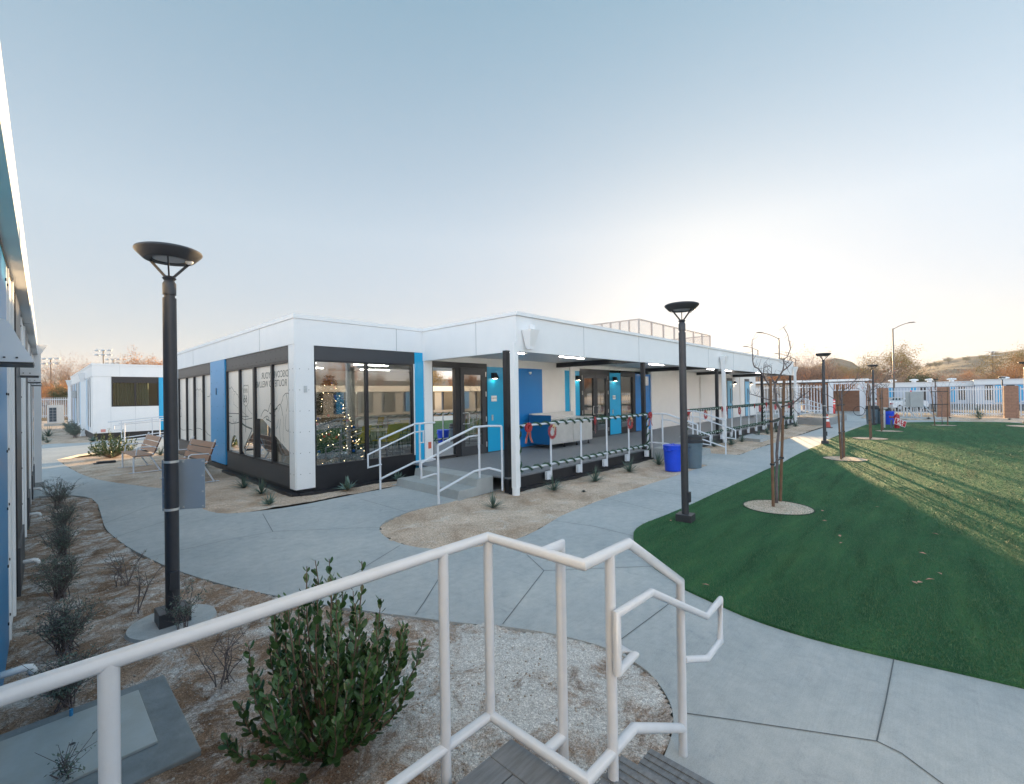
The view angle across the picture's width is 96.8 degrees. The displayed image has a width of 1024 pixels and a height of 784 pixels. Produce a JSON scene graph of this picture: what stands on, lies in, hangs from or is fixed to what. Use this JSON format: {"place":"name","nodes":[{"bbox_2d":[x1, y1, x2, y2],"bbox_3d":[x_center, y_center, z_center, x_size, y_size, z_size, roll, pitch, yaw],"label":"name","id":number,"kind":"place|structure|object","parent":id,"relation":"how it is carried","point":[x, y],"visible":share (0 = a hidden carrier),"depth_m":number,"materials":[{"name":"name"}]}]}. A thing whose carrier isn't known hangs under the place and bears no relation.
{"place":"outdoors","nodes":[
{"label":"outdoors","id":0,"kind":"place"},
{"bbox_2d":[33,420,163,444],"bbox_3d":[-31.553,2.648,35.725,37.000,0.115,9.500,-1,0,43],"label":"granite bed","id":1,"kind":"object","parent":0,"point":[60,438],"visible":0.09,"depth_m":24.96,"materials":[{"name":"gravel"}]},
{"bbox_2d":[44,405,66,425],"bbox_3d":[-37.448,1.925,37.288,1.300,1.710,1.300,-1,0,43],"label":"outdoor air unit","id":2,"kind":"object","parent":1,"relation":"on","point":[55,415],"visible":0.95,"depth_m":37.01,"materials":[{"name":"metal"}]},
{"bbox_2d":[58,452,396,513],"bbox_3d":[-8.503,2.140,12.919,12.960,0.042,6.320,-1,0,43],"label":"granite bed","id":3,"kind":"object","parent":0,"point":[223,494],"visible":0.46,"depth_m":10.39,"materials":[{"name":"gravel"}]},
{"bbox_2d":[88,429,138,457],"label":"round shrub","id":4,"kind":"object","parent":3,"relation":"on","point":[104,448],"visible":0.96,"depth_m":15.31,"materials":[{"name":"green plant"}]},
{"bbox_2d":[118,432,162,473],"bbox_3d":[-10.421,1.669,12.764,1.760,0.996,0.770,-1,0,41],"label":"park bench","id":5,"kind":"object","parent":3,"relation":"on","point":[141,453],"visible":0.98,"depth_m":12.65,"materials":[{"name":"brown wood"}]},
{"bbox_2d":[160,436,218,482],"bbox_3d":[-7.772,1.617,10.927,1.760,0.996,0.770,-1,0,39],"label":"park bench","id":6,"kind":"object","parent":3,"relation":"on","point":[204,451],"visible":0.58,"depth_m":10.95,"materials":[{"name":"brown wood"}]},
{"bbox_2d":[0,496,672,783],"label":"planting soil","id":7,"kind":"structure","parent":0,"point":[641,696],"depth_m":3.11,"materials":[{"name":"gravel"}]},
{"bbox_2d":[21,540,94,599],"bbox_3d":[-4.449,1.742,4.446,0.566,0.568,0.453,-1,0,22],"label":"grey shrub","id":8,"kind":"object","parent":7,"relation":"on","point":[59,583],"visible":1,"depth_m":4.44,"materials":[{"name":"green plant"}]},
{"bbox_2d":[27,517,89,557],"bbox_3d":[-5.595,1.796,5.619,0.492,0.510,0.568,-1,0,43],"label":"grey shrub","id":9,"kind":"object","parent":7,"relation":"on","point":[62,534],"visible":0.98,"depth_m":5.61,"materials":[{"name":"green plant"}]},
{"bbox_2d":[38,476,83,508],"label":"grey shrub","id":10,"kind":"object","parent":7,"relation":"on","point":[61,493],"visible":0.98,"depth_m":8.18,"materials":[{"name":"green plant"}]},
{"bbox_2d":[15,642,110,714],"bbox_3d":[-2.843,1.802,2.887,0.484,0.380,0.417,-1,0,3],"label":"grey shrub","id":11,"kind":"object","parent":7,"relation":"on","point":[60,693],"visible":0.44,"depth_m":2.86,"materials":[{"name":"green plant"}]},
{"bbox_2d":[36,730,96,783],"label":"dry shrub","id":12,"kind":"object","parent":7,"relation":"on","point":[65,765],"visible":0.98,"depth_m":2.29,"materials":[{"name":"grey plant"}]},
{"bbox_2d":[41,497,92,530],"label":"grey shrub","id":13,"kind":"object","parent":7,"relation":"on","point":[64,516],"visible":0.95,"depth_m":6.74,"materials":[{"name":"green plant"}]},
{"bbox_2d":[24,591,116,655],"bbox_3d":[-3.421,1.744,3.554,0.469,0.521,0.512,-1,0,26],"label":"grey shrub","id":14,"kind":"object","parent":7,"relation":"on","point":[59,626],"visible":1,"depth_m":3.48,"materials":[{"name":"green plant"}]},
{"bbox_2d":[0,675,200,783],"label":"utility pad","id":15,"kind":"object","parent":7,"relation":"on","point":[157,736],"visible":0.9,"depth_m":2.52,"materials":[{"name":"concrete"}]},
{"bbox_2d":[98,547,146,587],"bbox_3d":[-4.052,1.827,4.737,0.537,0.389,0.431,-1,0,43],"label":"dry shrub","id":16,"kind":"object","parent":7,"relation":"on","point":[118,569],"visible":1,"depth_m":4.75,"materials":[{"name":"brown plant"}]},
{"bbox_2d":[121,558,163,614],"bbox_3d":[-3.383,1.773,4.174,0.400,0.468,0.334,-1,0,3],"label":"dry shrub","id":17,"kind":"object","parent":7,"relation":"on","point":[139,590],"visible":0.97,"depth_m":4.16,"materials":[{"name":"brown plant"}]},
{"bbox_2d":[124,604,216,642],"bbox_3d":[-2.929,2.000,3.928,0.660,0.052,0.660,-1,0,43],"label":"lamp footing","id":18,"kind":"object","parent":7,"relation":"on","point":[144,628],"visible":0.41,"depth_m":3.85,"materials":[{"name":"concrete"}]},
{"bbox_2d":[133,241,202,629],"bbox_3d":[-2.955,0.376,3.938,0.488,3.222,0.488,-1,0,43],"label":"lamp post","id":19,"kind":"object","parent":18,"relation":"on","point":[166,253],"visible":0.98,"depth_m":3.90,"materials":[{"name":"metal"}]},
{"bbox_2d":[162,458,204,511],"bbox_3d":[-2.888,0.813,3.960,0.330,0.445,0.130,-1,0,-14],"label":"strapped plate","id":20,"kind":"object","parent":19,"relation":"attached to","point":[191,483],"visible":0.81,"depth_m":4.03,"materials":[{"name":"metal"}]},
{"bbox_2d":[161,579,212,629],"bbox_3d":[-2.668,1.783,3.776,0.341,0.420,0.370,-1,0,43],"label":"dry shrub","id":21,"kind":"object","parent":7,"relation":"on","point":[179,609],"visible":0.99,"depth_m":3.75,"materials":[{"name":"grey plant"}]},
{"bbox_2d":[186,626,249,688],"bbox_3d":[-1.951,1.775,3.086,0.332,0.408,0.427,-1,0,24],"label":"dry shrub","id":22,"kind":"object","parent":7,"relation":"on","point":[226,658],"visible":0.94,"depth_m":3.09,"materials":[{"name":"brown plant"}]},
{"bbox_2d":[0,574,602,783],"bbox_3d":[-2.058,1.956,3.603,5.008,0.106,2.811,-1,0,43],"label":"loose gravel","id":23,"kind":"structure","parent":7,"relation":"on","point":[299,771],"depth_m":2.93,"materials":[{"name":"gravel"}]},
{"bbox_2d":[218,557,428,783],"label":"glossy shrub","id":24,"kind":"object","parent":7,"relation":"on","point":[343,722],"visible":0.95,"depth_m":2.29,"materials":[{"name":"green plant"}]},
{"bbox_2d":[0,532,723,783],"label":"handrail","id":25,"kind":"object","parent":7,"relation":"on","point":[105,667],"visible":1,"depth_m":1.89,"materials":[{"name":"metal"}]},
{"bbox_2d":[457,739,668,783],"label":"deck","id":26,"kind":"structure","parent":7,"relation":"on","point":[511,761],"depth_m":1.94,"materials":[{"name":"wood"}]},
{"bbox_2d":[0,0,1023,386],"label":"sky","id":27,"kind":"structure","parent":0,"point":[846,174],"materials":[{"name":"blue"}]},
{"bbox_2d":[33,410,1023,783],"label":"concrete path","id":28,"kind":"structure","parent":0,"point":[767,704],"depth_m":3.85,"materials":[{"name":"grey"}]},
{"bbox_2d":[70,363,163,439],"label":"building","id":29,"kind":"structure","parent":28,"relation":"on","point":[115,392],"depth_m":23.44,"materials":[{"name":"white metal"}]},
{"bbox_2d":[77,373,85,435],"bbox_3d":[-23.825,0.693,25.158,0.400,3.500,0.320,-1,0,43],"label":"downspout","id":30,"kind":"object","parent":29,"relation":"attached to","point":[81,376],"visible":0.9,"depth_m":25.13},
{"bbox_2d":[111,382,158,406],"bbox_3d":[-19.495,0.111,23.547,0.090,1.250,1.900,-1,0,43],"label":"window frame","id":31,"kind":"structure","parent":29,"relation":"in","point":[111,382],"depth_m":23.50,"materials":[{"name":"black metal"}]},
{"bbox_2d":[367,422,435,489],"bbox_3d":[-2.333,1.348,9.769,0.108,1.332,1.738,-1,0,43],"label":"stair rail","id":32,"kind":"object","parent":28,"relation":"on","point":[397,470],"visible":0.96,"depth_m":9.65,"materials":[{"name":"metal"}]},
{"bbox_2d":[396,466,492,499],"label":"concrete steps","id":33,"kind":"structure","parent":28,"relation":"on","point":[472,485],"depth_m":9.03,"materials":[{"name":"concrete"}]},
{"bbox_2d":[420,425,503,503],"bbox_3d":[-0.951,1.319,8.479,1.746,1.332,0.286,-1,0,-37],"label":"stair rail","id":34,"kind":"object","parent":28,"relation":"on","point":[478,470],"visible":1,"depth_m":8.53,"materials":[{"name":"metal"}]},
{"bbox_2d":[177,311,793,496],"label":"pavilion building","id":35,"kind":"structure","parent":28,"relation":"on","point":[247,399],"depth_m":11.88,"materials":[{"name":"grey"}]},
{"bbox_2d":[178,377,185,441],"bbox_3d":[-11.305,0.590,15.650,1.174,2.190,0.090,-1,0,43],"label":"window","id":36,"kind":"structure","parent":35,"relation":"in","point":[181,381],"depth_m":15.82,"materials":[{"name":"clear glass"}]},
{"bbox_2d":[186,376,193,442],"bbox_3d":[-10.564,0.574,14.952,1.138,2.190,0.090,-1,0,43],"label":"window","id":37,"kind":"structure","parent":35,"relation":"in","point":[189,379],"depth_m":15.10,"materials":[{"name":"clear glass"}]},
{"bbox_2d":[193,374,202,439],"bbox_3d":[-9.743,0.556,14.177,1.140,2.190,0.090,-1,0,43],"label":"window","id":38,"kind":"structure","parent":35,"relation":"in","point":[197,379],"depth_m":14.32,"materials":[{"name":"glass"}]},
{"bbox_2d":[202,373,210,447],"bbox_3d":[-9.043,0.541,13.518,1.078,2.190,0.090,-1,0,43],"label":"window","id":39,"kind":"structure","parent":35,"relation":"in","point":[205,377],"depth_m":13.64,"materials":[{"name":"glass"}]},
{"bbox_2d":[226,368,239,454],"bbox_3d":[-7.193,0.502,11.775,1.124,2.190,0.090,-1,0,43],"label":"window","id":40,"kind":"structure","parent":35,"relation":"in","point":[232,375],"depth_m":11.89,"materials":[{"name":"glass"}]},
{"bbox_2d":[239,366,253,458],"bbox_3d":[-6.415,0.489,11.042,1.095,2.198,0.090,-1,0,43],"label":"window","id":41,"kind":"structure","parent":35,"relation":"in","point":[246,416],"depth_m":11.14,"materials":[{"name":"glass"}]},
{"bbox_2d":[253,363,286,463],"bbox_3d":[-5.385,0.463,10.071,2.016,2.190,0.090,-1,0,43],"label":"window","id":42,"kind":"structure","parent":35,"relation":"in","point":[262,413],"depth_m":10.36,"materials":[{"name":"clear glass"}]},
{"bbox_2d":[262,360,289,467],"bbox_3d":[-5.088,0.457,9.791,1.748,2.190,0.090,-1,0,43],"label":"window","id":43,"kind":"structure","parent":35,"relation":"in","point":[279,370],"depth_m":9.64,"materials":[{"name":"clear glass"}]},
{"bbox_2d":[288,375,364,464],"bbox_3d":[-4.154,0.623,10.386,1.805,2.055,1.834,-1,0,43],"label":"christmas tree","id":44,"kind":"object","parent":35,"relation":"in","point":[327,389],"visible":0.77,"depth_m":10.25,"materials":[{"name":"green plant"}]},
{"bbox_2d":[314,359,413,467],"bbox_3d":[-3.229,0.430,10.148,0.090,2.200,2.400,-1,0,43],"label":"window frame","id":45,"kind":"structure","parent":35,"relation":"in","point":[366,396],"depth_m":10.11,"materials":[{"name":"black metal"}]},
{"bbox_2d":[372,424,401,457],"bbox_3d":[-3.202,1.272,11.693,0.572,0.901,0.506,-1,0,30],"label":"classroom chair","id":46,"kind":"object","parent":35,"relation":"on","point":[392,428],"visible":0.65,"depth_m":11.59,"materials":[{"name":"green plastic"}]},
{"bbox_2d":[432,365,457,458],"bbox_3d":[-1.760,0.503,11.705,0.090,2.370,0.820,-1,0,43],"label":"window frame","id":47,"kind":"structure","parent":35,"relation":"in","point":[444,378],"depth_m":11.75,"materials":[{"name":"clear glass"}]},
{"bbox_2d":[460,368,486,455],"bbox_3d":[-1.036,0.523,12.396,0.136,2.345,0.927,-1,0,43],"label":"door","id":48,"kind":"structure","parent":35,"relation":"in","point":[465,450],"depth_m":12.40,"materials":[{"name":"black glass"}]},
{"bbox_2d":[510,324,538,495],"bbox_3d":[0.269,0.309,9.013,0.241,3.360,0.775,-1,0,43],"label":"downspout","id":49,"kind":"object","parent":35,"relation":"attached to","point":[530,334],"visible":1,"depth_m":8.75,"materials":[{"name":"metal"}]},
{"bbox_2d":[582,374,595,437],"bbox_3d":[2.789,0.513,16.456,0.136,2.300,0.867,-1,0,43],"label":"door","id":50,"kind":"structure","parent":35,"relation":"in","point":[583,375],"depth_m":16.68,"materials":[{"name":"black metal"}]},
{"bbox_2d":[595,375,608,436],"bbox_3d":[3.390,0.507,17.094,0.136,2.300,0.867,-1,0,43],"label":"door","id":51,"kind":"structure","parent":35,"relation":"in","point":[599,433],"depth_m":17.18,"materials":[{"name":"black metal"}]},
{"bbox_2d":[590,319,710,345],"bbox_3d":[6.248,-2.243,23.645,5.054,1.625,8.492,-1,0,43],"label":"roof screen","id":52,"kind":"object","parent":35,"relation":"on","point":[663,325],"visible":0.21,"depth_m":20.21,"materials":[{"name":"beige metal"}]},
{"bbox_2d":[720,356,728,442],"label":"column","id":53,"kind":"structure","parent":35,"relation":"attached to","point":[723,359],"depth_m":17.23,"materials":[{"name":"metal"}]},
{"bbox_2d":[412,415,793,494],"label":"porch deck","id":54,"kind":"structure","parent":28,"relation":"on","point":[535,477],"depth_m":12.15,"materials":[{"name":"metal"}]},
{"bbox_2d":[529,411,592,446],"bbox_3d":[1.577,1.159,14.276,0.880,1.034,2.170,-1,0,43],"label":"serving counter","id":55,"kind":"object","parent":54,"relation":"on","point":[569,432],"visible":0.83,"depth_m":13.72,"materials":[{"name":"silver metal"}]},
{"bbox_2d":[552,420,572,443],"bbox_3d":[1.508,1.184,13.619,0.020,0.670,1.040,-1,0,43],"label":"cabinet door","id":56,"kind":"structure","parent":55,"relation":"in","point":[564,432],"depth_m":13.64,"materials":[{"name":"silver metal"}]},
{"bbox_2d":[573,419,591,440],"bbox_3d":[2.242,1.178,14.398,0.020,0.670,1.040,-1,0,43],"label":"cabinet door","id":57,"kind":"structure","parent":55,"relation":"in","point":[586,426],"depth_m":14.41,"materials":[{"name":"silver metal"}]},
{"bbox_2d":[519,414,648,486],"bbox_3d":[1.950,1.244,10.890,0.065,1.222,5.612,-1,0,43],"label":"guard rail","id":58,"kind":"object","parent":54,"relation":"attached to","point":[548,476],"visible":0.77,"depth_m":10.50,"materials":[{"name":"metal"}]},
{"bbox_2d":[519,412,647,428],"bbox_3d":[1.984,0.653,10.937,0.174,0.179,5.476,-1,0,43],"label":"garland","id":59,"kind":"object","parent":58,"relation":"attached to","point":[565,421],"visible":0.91,"depth_m":10.53},
{"bbox_2d":[520,443,648,472],"bbox_3d":[2.000,1.526,10.933,0.178,0.181,5.478,-1,0,43],"label":"garland","id":60,"kind":"object","parent":58,"relation":"attached to","point":[559,463],"visible":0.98,"depth_m":10.43},
{"bbox_2d":[698,404,792,441],"bbox_3d":[10.716,1.169,20.195,0.065,1.222,14.920,-1,0,43],"label":"guard rail","id":61,"kind":"object","parent":54,"relation":"attached to","point":[764,427],"visible":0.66,"depth_m":18.92,"materials":[{"name":"metal"}]},
{"bbox_2d":[687,401,791,412],"bbox_3d":[10.760,0.578,20.254,0.187,0.189,14.762,-1,0,43],"label":"garland","id":62,"kind":"object","parent":61,"relation":"attached to","point":[744,405],"visible":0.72,"depth_m":18.55},
{"bbox_2d":[602,749,713,783],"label":"steps","id":63,"kind":"structure","parent":28,"relation":"on","point":[662,767],"depth_m":2.08,"materials":[{"name":"wood"}]},
{"bbox_2d":[649,413,710,448],"bbox_3d":[4.637,1.259,12.654,1.738,1.332,0.108,-1,0,43],"label":"stair rail","id":64,"kind":"object","parent":28,"relation":"on","point":[662,442],"visible":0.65,"depth_m":12.81,"materials":[{"name":"metal"}]},
{"bbox_2d":[679,410,735,454],"bbox_3d":[6.080,1.247,14.186,1.738,1.332,0.108,-1,0,43],"label":"stair rail","id":65,"kind":"object","parent":28,"relation":"on","point":[724,420],"visible":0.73,"depth_m":14.03,"materials":[{"name":"metal"}]},
{"bbox_2d":[756,385,826,412],"bbox_3d":[21.923,0.606,39.804,9.350,2.250,0.065,-1,0,43],"label":"picket fence","id":66,"kind":"object","parent":28,"relation":"on","point":[805,387],"visible":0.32,"depth_m":37.85,"materials":[{"name":"metal"}]},
{"bbox_2d":[797,413,846,425],"bbox_3d":[18.314,1.633,27.346,2.299,0.450,5.895,-1,0,43],"label":"planter","id":67,"kind":"object","parent":28,"relation":"on","point":[813,419],"visible":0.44,"depth_m":25.76,"materials":[{"name":"concrete"}]},
{"bbox_2d":[828,382,864,414],"bbox_3d":[26.151,0.489,35.544,2.300,2.500,0.200,-1,0,43],"label":"gate frame","id":68,"kind":"object","parent":28,"relation":"on","point":[861,394],"visible":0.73,"depth_m":35.37,"materials":[{"name":"white paint"}]},
{"bbox_2d":[33,350,1023,754],"bbox_3d":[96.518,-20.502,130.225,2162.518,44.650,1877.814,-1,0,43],"label":"hills","id":69,"kind":"structure","parent":0,"point":[945,368],"depth_m":341.70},
{"bbox_2d":[0,46,37,685],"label":"building","id":70,"kind":"structure","parent":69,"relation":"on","point":[17,475],"depth_m":3.49,"materials":[{"name":"grey"}]},
{"bbox_2d":[0,318,34,367],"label":"awning","id":71,"kind":"object","parent":70,"relation":"attached to","point":[14,352],"depth_m":2.66,"materials":[{"name":"white metal"}]},
{"bbox_2d":[0,664,37,678],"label":"drain pipe","id":72,"kind":"object","parent":70,"relation":"attached to","point":[12,671],"visible":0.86,"depth_m":2.79,"materials":[{"name":"white plastic"}]},
{"bbox_2d":[33,345,46,487],"bbox_3d":[-10.648,0.545,10.242,0.200,3.200,0.260,-1,0,43],"label":"downspout","id":73,"kind":"object","parent":70,"relation":"attached to","point":[37,428],"visible":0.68,"depth_m":10.19,"materials":[{"name":"metal"}]},
{"bbox_2d":[851,340,926,382],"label":"golden tree","id":74,"kind":"object","parent":69,"relation":"on","point":[901,356],"visible":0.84,"depth_m":97.38,"materials":[{"name":"orange plant"}]},
{"bbox_2d":[755,365,1022,389],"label":"scrub belt","id":75,"kind":"object","parent":69,"relation":"on","point":[940,378],"visible":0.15,"depth_m":95.71,"materials":[{"name":"brown plant"}]},
{"bbox_2d":[967,344,1023,378],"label":"golden tree","id":76,"kind":"object","parent":69,"relation":"on","point":[1021,355],"visible":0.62,"depth_m":79.71,"materials":[{"name":"brown plant"}]},
{"bbox_2d":[987,350,1023,378],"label":"russet tree","id":77,"kind":"object","parent":69,"relation":"on","point":[1011,371],"visible":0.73,"depth_m":74.75,"materials":[{"name":"orange plant"}]},
{"bbox_2d":[380,459,706,548],"bbox_3d":[1.721,1.956,8.548,4.080,0.041,10.380,-1,0,43],"label":"granite bed","id":78,"kind":"object","parent":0,"point":[525,513],"visible":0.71,"depth_m":7.60,"materials":[{"name":"gravel"}]},
{"bbox_2d":[663,443,680,471],"bbox_3d":[3.958,1.597,11.170,0.475,0.659,0.475,-1,0,-2],"label":"trash bin","id":79,"kind":"object","parent":78,"relation":"on","point":[672,456],"visible":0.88,"depth_m":10.99,"materials":[{"name":"blue plastic"}]},
{"bbox_2d":[688,434,702,468],"bbox_3d":[4.601,1.509,11.602,0.533,0.820,0.533,-1,0,-2],"label":"trash bin","id":80,"kind":"object","parent":78,"relation":"on","point":[695,443],"visible":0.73,"depth_m":11.39,"materials":[{"name":"grey plastic"}]},
{"bbox_2d":[702,424,822,454],"bbox_3d":[11.630,1.879,20.247,1.900,0.071,16.600,-1,0,43],"label":"granite bed","id":81,"kind":"object","parent":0,"point":[738,447],"visible":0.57,"depth_m":16.91,"materials":[{"name":"gravel"}]},
{"bbox_2d":[633,421,1023,688],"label":"lawn","id":82,"kind":"structure","parent":0,"point":[970,488],"depth_m":5.46,"materials":[{"name":"plant"}]},
{"bbox_2d":[664,301,698,522],"bbox_3d":[2.537,0.309,6.723,0.488,3.222,0.488,-1,0,38],"label":"lamp post","id":83,"kind":"object","parent":82,"relation":"on","point":[685,515],"visible":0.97,"depth_m":6.68,"materials":[{"name":"metal"}]},
{"bbox_2d":[743,499,814,515],"bbox_3d":[4.315,1.871,7.385,1.020,0.017,1.020,-1,0,43],"label":"tree well","id":84,"kind":"object","parent":82,"relation":"on","point":[770,509],"visible":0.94,"depth_m":7.33,"materials":[{"name":"gravel"}]},
{"bbox_2d":[769,379,774,506],"bbox_3d":[4.238,0.853,7.409,0.048,2.130,0.054,-1,0,43],"label":"tree stake","id":85,"kind":"object","parent":84,"relation":"on","point":[771,446],"visible":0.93,"depth_m":7.39,"materials":[{"name":"wood"}]},
{"bbox_2d":[747,323,815,502],"bbox_3d":[4.575,0.360,7.740,1.009,3.072,0.903,-1,0,43],"label":"young tree","id":86,"kind":"object","parent":84,"relation":"on","point":[777,440],"visible":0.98,"depth_m":7.64,"materials":[{"name":"brown plant"}]},
{"bbox_2d":[779,379,785,501],"bbox_3d":[4.619,0.849,7.771,0.152,2.132,0.050,-1,0,1],"label":"tree stake","id":87,"kind":"object","parent":84,"relation":"on","point":[781,451],"visible":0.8,"depth_m":7.76,"materials":[{"name":"wood"}]},
{"bbox_2d":[815,353,830,443],"bbox_3d":[11.058,0.237,16.113,0.488,3.222,0.488,-1,0,32],"label":"lamp post","id":88,"kind":"object","parent":82,"relation":"on","point":[824,441],"visible":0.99,"depth_m":16.07,"materials":[{"name":"metal"}]},
{"bbox_2d":[822,456,867,461],"bbox_3d":[9.116,1.829,12.447,1.020,0.017,1.020,-1,0,43],"label":"tree well","id":89,"kind":"object","parent":82,"relation":"on","point":[847,458],"visible":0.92,"depth_m":12.44,"materials":[{"name":"gravel"}]},
{"bbox_2d":[797,340,898,457],"bbox_3d":[8.953,0.262,12.432,2.268,3.193,2.162,-1,0,16],"label":"young tree","id":90,"kind":"object","parent":89,"relation":"on","point":[841,402],"visible":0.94,"depth_m":12.51,"materials":[{"name":"brown plant"}]},
{"bbox_2d":[801,404,1023,415],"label":"parking lot","id":91,"kind":"structure","parent":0,"point":[931,408],"depth_m":48.86,"materials":[{"name":"asphalt"}]},
{"bbox_2d":[763,344,835,408],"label":"bare tree","id":92,"kind":"object","parent":91,"relation":"on","point":[814,376],"visible":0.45,"depth_m":51.35,"materials":[{"name":"brown plant"}]},
{"bbox_2d":[756,378,871,412],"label":"shade canopy","id":93,"kind":"object","parent":91,"relation":"on","point":[867,380],"visible":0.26,"depth_m":41.96,"materials":[{"name":"metal"}]},
{"bbox_2d":[786,355,856,389],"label":"bare tree","id":94,"kind":"object","parent":91,"relation":"on","point":[828,375],"visible":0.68,"depth_m":48.61,"materials":[{"name":"brown plant"}]},
{"bbox_2d":[803,389,866,410],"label":"screen wall","id":95,"kind":"structure","parent":91,"relation":"on","point":[851,400],"depth_m":40.95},
{"bbox_2d":[850,381,974,403],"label":"building","id":96,"kind":"structure","parent":91,"relation":"on","point":[903,386],"depth_m":71.37,"materials":[{"name":"white"}]},
{"bbox_2d":[970,378,1023,403],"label":"building","id":97,"kind":"structure","parent":91,"relation":"on","point":[996,382],"depth_m":65.25,"materials":[{"name":"white"}]},
{"bbox_2d":[860,414,1023,421],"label":"granite bed","id":98,"kind":"object","parent":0,"point":[983,419],"visible":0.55,"depth_m":28.14,"materials":[{"name":"gravel"}]},
{"bbox_2d":[888,387,936,414],"bbox_3d":[28.032,0.636,31.849,2.545,1.860,0.058,-1,0,43],"label":"picket fence","id":99,"kind":"object","parent":98,"relation":"on","point":[916,390],"visible":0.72,"depth_m":31.72,"materials":[{"name":"metal"}]},
{"bbox_2d":[900,390,942,419],"bbox_3d":[26.442,0.811,29.502,2.174,1.830,2.000,-1,0,43],"label":"electrical cabinet","id":100,"kind":"object","parent":98,"relation":"on","point":[914,399],"visible":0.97,"depth_m":29.61,"materials":[{"name":"metal"}]},
{"bbox_2d":[937,387,949,416],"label":"block pillar","id":101,"kind":"structure","parent":98,"relation":"on","point":[942,409],"depth_m":30.24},
{"bbox_2d":[950,386,1002,415],"bbox_3d":[30.101,0.580,29.488,2.395,1.880,0.058,-1,0,43],"label":"picket fence","id":102,"kind":"object","parent":101,"relation":"attached to","point":[980,389],"visible":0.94,"depth_m":29.39,"materials":[{"name":"metal"}]},
{"bbox_2d":[1003,386,1018,417],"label":"block pillar","id":103,"kind":"structure","parent":98,"relation":"on","point":[1010,401],"depth_m":28.15,"materials":[{"name":"brick"}]},
{"label":"ground","id":104,"kind":"structure","parent":0,"visible":0},
{"bbox_2d":[33,397,67,417],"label":"picket fence","id":105,"kind":"object","parent":104,"relation":"on","point":[56,399],"visible":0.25,"depth_m":55.19,"materials":[{"name":"metal"}]},
{"bbox_2d":[41,374,67,404],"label":"russet tree","id":106,"kind":"object","parent":104,"relation":"on","point":[50,388],"visible":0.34,"depth_m":61.46,"materials":[{"name":"orange plant"}]},
{"bbox_2d":[45,383,67,405],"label":"green tree","id":107,"kind":"object","parent":104,"relation":"on","point":[59,395],"visible":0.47,"depth_m":60.38,"materials":[{"name":"green plant"}]},
{"bbox_2d":[41,354,88,414],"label":"bare tree","id":108,"kind":"object","parent":104,"relation":"on","point":[51,378],"visible":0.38,"depth_m":67.71,"materials":[{"name":"brown plant"}]},
{"bbox_2d":[116,346,162,364],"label":"russet tree","id":109,"kind":"object","parent":104,"relation":"on","point":[135,359],"visible":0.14,"depth_m":114.42,"materials":[{"name":"orange plant"}]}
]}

